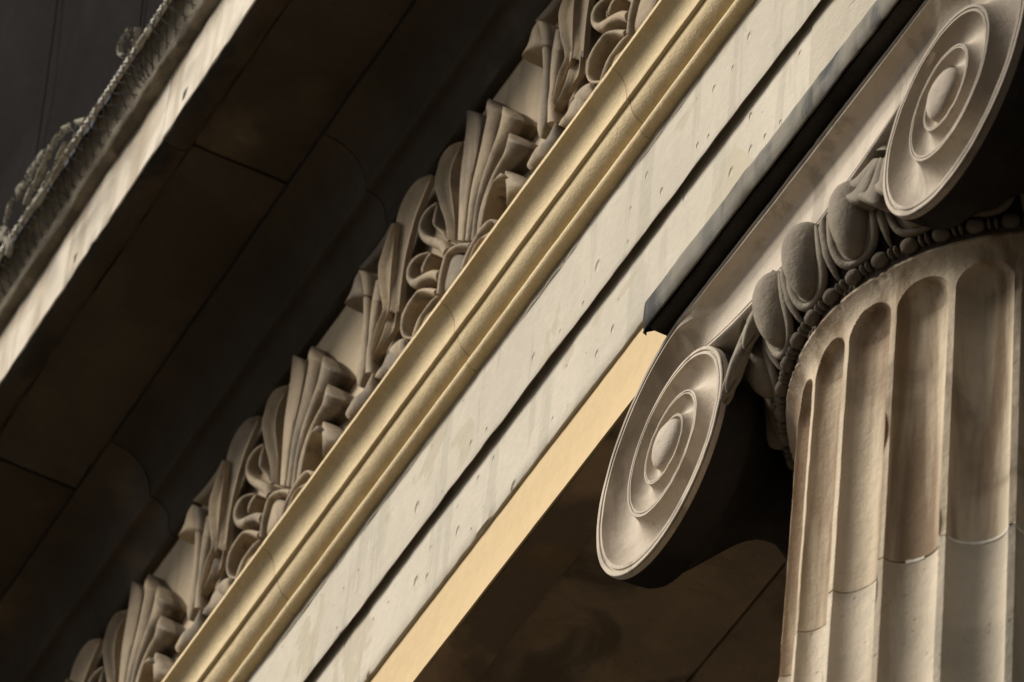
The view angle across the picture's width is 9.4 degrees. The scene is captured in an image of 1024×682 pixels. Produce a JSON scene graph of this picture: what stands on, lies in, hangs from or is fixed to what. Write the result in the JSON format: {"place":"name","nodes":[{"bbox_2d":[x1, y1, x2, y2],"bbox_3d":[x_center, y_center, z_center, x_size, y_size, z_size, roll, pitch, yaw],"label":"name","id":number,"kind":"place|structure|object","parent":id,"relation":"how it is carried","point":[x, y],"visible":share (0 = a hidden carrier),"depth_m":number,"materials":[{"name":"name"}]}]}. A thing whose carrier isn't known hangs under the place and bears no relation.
{"place":"outdoors","nodes":[
{"label":"outdoors","id":0,"kind":"place"},
{"label":"ground","id":1,"kind":"structure","parent":0,"visible":0},
{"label":"steps","id":2,"kind":"object","parent":1,"relation":"on","visible":0},
{"bbox_2d":[778,231,1023,681],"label":"column shaft","id":3,"kind":"object","parent":2,"relation":"on","point":[905,412],"visible":1,"depth_m":13.03,"materials":[{"name":"stone"}]},
{"bbox_2d":[596,0,1023,588],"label":"ionic capital","id":4,"kind":"object","parent":3,"relation":"on","point":[896,136],"visible":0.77,"depth_m":13.76,"materials":[{"name":"stone"}]},
{"bbox_2d":[162,0,875,681],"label":"architrave","id":5,"kind":"object","parent":4,"relation":"on","point":[438,520],"visible":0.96,"depth_m":15.29,"materials":[{"name":"beige stone"}]},
{"bbox_2d":[65,0,658,681],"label":"frieze","id":6,"kind":"object","parent":5,"relation":"on","point":[453,210],"visible":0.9,"depth_m":16.82,"materials":[{"name":"stone"}]},
{"bbox_2d":[0,0,551,681],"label":"cornice","id":7,"kind":"structure","parent":6,"relation":"on","point":[172,300],"depth_m":17.59,"materials":[{"name":"stone"}]},
{"bbox_2d":[0,0,162,247],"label":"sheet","id":8,"kind":"object","parent":7,"relation":"on","point":[61,61],"visible":0.96,"depth_m":18.24,"materials":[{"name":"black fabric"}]},
{"bbox_2d":[0,0,171,259],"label":"rope","id":9,"kind":"object","parent":8,"relation":"attached to","point":[107,95],"visible":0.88,"depth_m":17.68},
{"bbox_2d":[0,0,195,302],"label":"netting","id":10,"kind":"object","parent":7,"relation":"on","point":[97,128],"visible":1,"depth_m":17.68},
{"bbox_2d":[0,225,13,257],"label":"netting scrap","id":11,"kind":"object","parent":10,"relation":"attached to","point":[8,242],"visible":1,"depth_m":17.95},
{"bbox_2d":[23,152,51,205],"bbox_3d":[-1.362,-0.464,17.887,0.022,0.076,0.169,20,-47,-14],"label":"netting scrap","id":12,"kind":"object","parent":10,"relation":"attached to","point":[37,179],"visible":1,"depth_m":17.88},
{"bbox_2d":[3,111,94,223],"bbox_3d":[-1.325,-0.516,17.823,0.028,0.202,0.642,24,-48,-17],"label":"netting scrap","id":13,"kind":"object","parent":10,"relation":"attached to","point":[51,148],"visible":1,"depth_m":17.92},
{"bbox_2d":[22,126,78,221],"bbox_3d":[-1.315,-0.482,17.782,0.029,0.099,0.371,23,-47,-16],"label":"netting scrap","id":14,"kind":"object","parent":10,"relation":"attached to","point":[38,200],"visible":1,"depth_m":17.75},
{"bbox_2d":[41,141,67,187],"bbox_3d":[-1.303,-0.503,17.770,0.021,0.054,0.156,23,-47,-16],"label":"netting scrap","id":15,"kind":"object","parent":14,"relation":"attached to","point":[62,149],"visible":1,"depth_m":17.75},
{"bbox_2d":[117,27,140,59],"bbox_3d":[-1.076,-0.838,17.469,0.029,0.108,0.140,23,-47,-16],"label":"netting scrap","id":16,"kind":"object","parent":10,"relation":"attached to","point":[137,30],"visible":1,"depth_m":17.49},
{"bbox_2d":[135,28,150,50],"bbox_3d":[-1.024,-0.843,17.343,0.021,0.041,0.123,23,-47,-16],"label":"netting scrap","id":17,"kind":"object","parent":10,"relation":"attached to","point":[141,40],"visible":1,"depth_m":17.35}
]}

